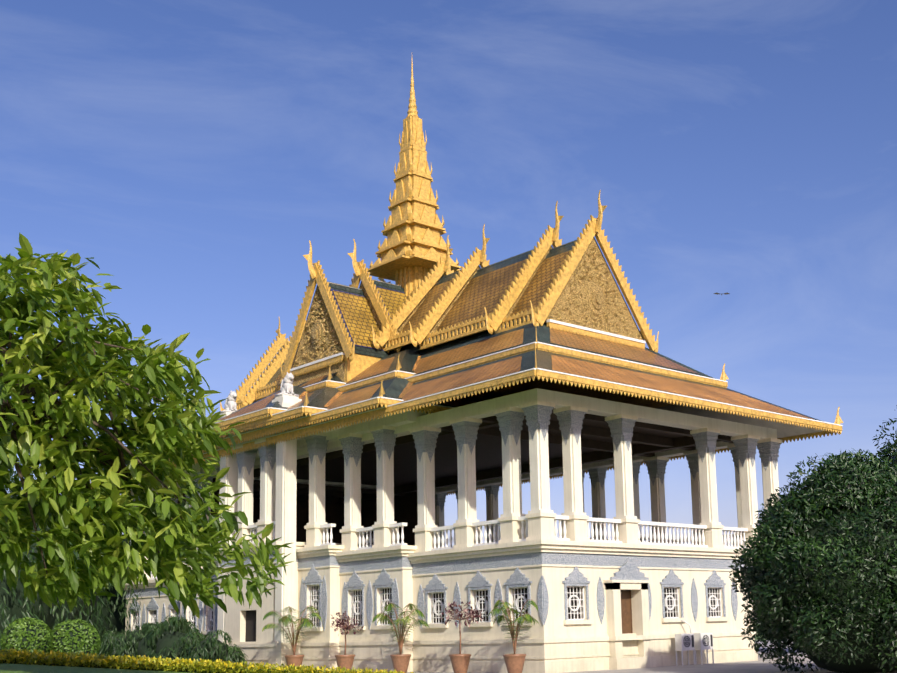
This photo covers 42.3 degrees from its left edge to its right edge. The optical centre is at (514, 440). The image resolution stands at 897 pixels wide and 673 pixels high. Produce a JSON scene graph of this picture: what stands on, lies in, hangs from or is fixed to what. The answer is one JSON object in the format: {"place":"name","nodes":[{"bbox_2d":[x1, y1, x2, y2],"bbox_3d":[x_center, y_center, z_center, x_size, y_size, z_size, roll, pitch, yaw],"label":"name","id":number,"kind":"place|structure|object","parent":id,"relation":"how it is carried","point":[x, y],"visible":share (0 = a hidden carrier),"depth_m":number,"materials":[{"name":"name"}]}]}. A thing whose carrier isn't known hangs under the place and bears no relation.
{"place":"outdoors","nodes":[
{"label":"outdoors","id":0,"kind":"place"},
{"bbox_2d":[0,663,191,672],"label":"lawn","id":1,"kind":"structure","parent":0,"point":[16,668],"depth_m":22.23,"materials":[{"name":"green plant"}]},
{"bbox_2d":[0,617,52,653],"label":"topiary bush","id":2,"kind":"object","parent":1,"relation":"on","point":[34,621],"depth_m":30.36,"materials":[{"name":"green plant"}]},
{"bbox_2d":[0,487,113,651],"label":"tree","id":3,"kind":"object","parent":1,"relation":"on","point":[5,623],"depth_m":39.49,"materials":[{"name":"green plant"}]},
{"bbox_2d":[50,619,100,655],"bbox_3d":[-12.043,5.943,31.547,1.438,2.155,1.446,7,-13,-43],"label":"topiary bush","id":4,"kind":"object","parent":1,"relation":"on","point":[84,636],"depth_m":31.21,"materials":[{"name":"green plant"}]},
{"bbox_2d":[9,466,142,639],"bbox_3d":[-27.958,6.903,63.782,15.680,11.394,15.926,7,-13,-43],"label":"tree","id":5,"kind":"object","parent":1,"relation":"on","point":[125,594],"depth_m":62.82,"materials":[{"name":"green plant"}]},
{"bbox_2d":[81,492,129,643],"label":"tree","id":6,"kind":"object","parent":1,"relation":"on","point":[116,622],"depth_m":71.96,"materials":[{"name":"green plant"}]},
{"bbox_2d":[0,232,293,618],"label":"tree","id":7,"kind":"object","parent":1,"relation":"on","point":[175,433],"depth_m":16.40,"materials":[{"name":"green plant"}]},
{"bbox_2d":[0,648,413,672],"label":"yellow hedge","id":8,"kind":"object","parent":1,"relation":"on","point":[59,657],"depth_m":26.02,"materials":[{"name":"yellow plant"}]},
{"bbox_2d":[137,622,168,657],"bbox_3d":[-17.215,10.102,56.276,2.617,2.593,3.121,7,-13,-43],"label":"porch shrub","id":9,"kind":"object","parent":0,"point":[148,628],"depth_m":55.62,"materials":[{"name":"green plant"}]},
{"bbox_2d":[0,0,896,623],"label":"sky","id":10,"kind":"structure","parent":0,"point":[195,150],"materials":[{"name":"blue"}]},
{"bbox_2d":[355,640,896,672],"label":"pavement","id":11,"kind":"structure","parent":0,"point":[759,665],"depth_m":41.61,"materials":[{"name":"grey concrete"}]},
{"bbox_2d":[97,629,131,657],"bbox_3d":[-20.510,11.022,60.158,2.828,2.397,2.942,7,-13,-43],"label":"porch shrub","id":12,"kind":"object","parent":11,"relation":"on","point":[112,634],"depth_m":59.52,"materials":[{"name":"green plant"}]},
{"bbox_2d":[106,622,158,658],"bbox_3d":[-18.934,10.496,58.154,3.270,2.710,3.214,7,-13,-43],"label":"porch shrub","id":13,"kind":"object","parent":11,"relation":"on","point":[117,649],"depth_m":57.17,"materials":[{"name":"green plant"}]},
{"bbox_2d":[145,614,206,660],"bbox_3d":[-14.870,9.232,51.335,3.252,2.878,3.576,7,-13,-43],"label":"porch shrub","id":14,"kind":"object","parent":11,"relation":"on","point":[174,623],"depth_m":50.75,"materials":[{"name":"green plant"}]},
{"bbox_2d":[177,629,247,665],"bbox_3d":[-13.012,9.216,49.590,3.124,2.242,2.990,7,-13,-43],"label":"porch shrub","id":15,"kind":"object","parent":11,"relation":"on","point":[234,654],"depth_m":49.05,"materials":[{"name":"green plant"}]},
{"bbox_2d":[264,605,320,666],"bbox_3d":[-9.317,8.303,48.443,2.404,2.784,1.818,1,-10,-15],"label":"potted palm","id":16,"kind":"object","parent":11,"relation":"on","point":[295,660],"visible":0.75,"depth_m":48.33,"materials":[{"name":"ceramic"}]},
{"bbox_2d":[262,606,320,644],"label":"potted plant leaves","id":17,"kind":"object","parent":16,"relation":"in","point":[291,620],"visible":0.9,"depth_m":48.42,"materials":[{"name":"green plant"}]},
{"bbox_2d":[335,623,356,669],"bbox_3d":[-6.786,8.259,46.538,0.923,2.135,0.851,7,-13,-43],"label":"potted plant","id":18,"kind":"object","parent":11,"relation":"on","point":[345,660],"visible":0.62,"depth_m":46.13,"materials":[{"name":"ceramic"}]},
{"bbox_2d":[331,611,364,635],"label":"potted shrub leaves","id":19,"kind":"object","parent":18,"relation":"in","point":[342,623],"visible":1,"depth_m":46.70,"materials":[{"name":"pink plant"}]},
{"bbox_2d":[374,603,427,672],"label":"potted palm","id":20,"kind":"object","parent":11,"relation":"on","point":[400,662],"visible":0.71,"depth_m":44.17,"materials":[{"name":"ceramic"}]},
{"bbox_2d":[372,603,429,642],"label":"potted plant leaves","id":21,"kind":"object","parent":20,"relation":"attached to","point":[389,609],"visible":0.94,"depth_m":44.43,"materials":[{"name":"green plant"}]},
{"bbox_2d":[124,400,782,672],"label":"cream walls","id":22,"kind":"structure","parent":11,"relation":"on","point":[557,642],"depth_m":45.53,"materials":[{"name":"beige paint"}]},
{"bbox_2d":[136,586,717,641],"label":"dark window","id":23,"kind":"structure","parent":22,"relation":"attached to","point":[250,635],"depth_m":47.34,"materials":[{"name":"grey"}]},
{"bbox_2d":[126,423,743,632],"bbox_3d":[-4.841,4.826,59.025,19.450,9.460,34.225,7,-13,-43],"label":"grey stucco ornament","id":24,"kind":"object","parent":22,"relation":"attached to","point":[629,569],"visible":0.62,"depth_m":46.11,"materials":[{"name":"grey paint"}]},
{"bbox_2d":[130,388,778,642],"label":"columns","id":25,"kind":"structure","parent":22,"relation":"on","point":[279,481],"depth_m":49.71,"materials":[{"name":"paint"}]},
{"bbox_2d":[220,372,298,412],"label":"statues","id":26,"kind":"object","parent":25,"relation":"on","point":[286,388],"visible":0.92,"depth_m":51.99,"materials":[{"name":"white stone"}]},
{"bbox_2d":[155,408,733,552],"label":"ceiling","id":27,"kind":"structure","parent":25,"relation":"on","point":[649,440],"depth_m":59.63,"materials":[{"name":"brown wood"}]},
{"bbox_2d":[132,404,781,511],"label":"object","id":28,"kind":"structure","parent":25,"relation":"on","point":[570,422],"depth_m":49.31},
{"bbox_2d":[130,240,824,489],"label":"eave soffit","id":29,"kind":"structure","parent":25,"relation":"on","point":[785,430],"depth_m":54.88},
{"bbox_2d":[331,286,406,351],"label":"roof tiles","id":30,"kind":"object","parent":29,"relation":"on","point":[358,315],"visible":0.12,"depth_m":57.29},
{"bbox_2d":[260,250,572,392],"bbox_3d":[-5.230,-5.764,60.888,6.426,4.133,24.300,7,-13,-43],"label":"roof tile","id":31,"kind":"object","parent":29,"relation":"on","point":[479,294],"visible":0.12,"depth_m":54.29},
{"bbox_2d":[169,328,811,461],"bbox_3d":[-5.121,-1.327,60.166,20.795,4.159,36.763,7,-13,-43],"label":"roof tile","id":32,"kind":"object","parent":29,"relation":"on","point":[513,365],"visible":0.23,"depth_m":48.93,"materials":[{"name":"orange tile"}]},
{"bbox_2d":[205,237,823,452],"bbox_3d":[-5.179,-3.664,60.546,21.800,9.500,37.800,7,-13,-43],"label":"roof tile","id":33,"kind":"object","parent":29,"relation":"on","point":[392,387],"visible":0.17,"depth_m":52.21,"materials":[{"name":"tile"}]},
{"bbox_2d":[91,61,842,495],"bbox_3d":[-5.325,-9.991,61.566,21.940,22.980,37.968,7,-13,-43],"label":"gold ornament","id":34,"kind":"object","parent":33,"relation":"attached to","point":[413,251],"visible":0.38,"depth_m":53.81,"materials":[{"name":"gold metal"}]},
{"bbox_2d":[293,238,642,385],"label":"gable pediment","id":35,"kind":"structure","parent":33,"relation":"attached to","point":[590,296],"depth_m":52.31,"materials":[{"name":"gold metal"}]},
{"bbox_2d":[90,319,842,631],"bbox_3d":[-5.025,2.577,59.530,21.980,13.750,37.980,7,-13,-43],"label":"white trim","id":36,"kind":"object","parent":22,"relation":"on","point":[730,537],"visible":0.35,"depth_m":47.09,"materials":[{"name":"paint"}]},
{"bbox_2d":[620,590,632,633],"bbox_3d":[4.084,7.048,44.054,1.200,2.710,0.080,7,-13,-43],"label":"door","id":37,"kind":"structure","parent":22,"relation":"attached to","point":[626,611],"depth_m":44.34,"materials":[{"name":"brown wood"}]},
{"bbox_2d":[449,608,475,672],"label":"potted plant","id":38,"kind":"object","parent":11,"relation":"on","point":[460,662],"visible":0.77,"depth_m":41.70,"materials":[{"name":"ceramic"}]},
{"bbox_2d":[440,601,483,626],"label":"potted shrub leaves","id":39,"kind":"object","parent":38,"relation":"in","point":[471,612],"visible":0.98,"depth_m":42.13,"materials":[{"name":"pink plant"}]},
{"bbox_2d":[495,599,530,672],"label":"potted palm","id":40,"kind":"object","parent":11,"relation":"on","point":[514,662],"visible":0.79,"depth_m":39.66,"materials":[{"name":"ceramic"}]},
{"bbox_2d":[488,600,537,641],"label":"potted plant leaves","id":41,"kind":"object","parent":40,"relation":"attached to","point":[527,617],"visible":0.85,"depth_m":39.91,"materials":[{"name":"green plant"}]},
{"bbox_2d":[675,633,694,665],"bbox_3d":[6.700,8.182,45.301,0.820,1.234,0.354,7,-13,-43],"label":"air conditioner","id":42,"kind":"object","parent":11,"relation":"on","point":[684,641],"visible":1,"depth_m":45.15,"materials":[{"name":"paint"}]},
{"bbox_2d":[694,633,713,664],"bbox_3d":[7.577,8.293,46.112,0.820,1.234,0.354,7,-13,-43],"label":"air conditioner","id":43,"kind":"object","parent":11,"relation":"on","point":[703,641],"visible":1,"depth_m":45.96,"materials":[{"name":"paint"}]},
{"bbox_2d":[728,448,896,672],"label":"bush","id":44,"kind":"object","parent":11,"relation":"on","point":[837,480],"depth_m":34.17,"materials":[{"name":"green plant"}]},
{"bbox_2d":[873,405,896,469],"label":"tree","id":45,"kind":"object","parent":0,"point":[886,451],"depth_m":56.76,"materials":[{"name":"green plant"}]}
]}

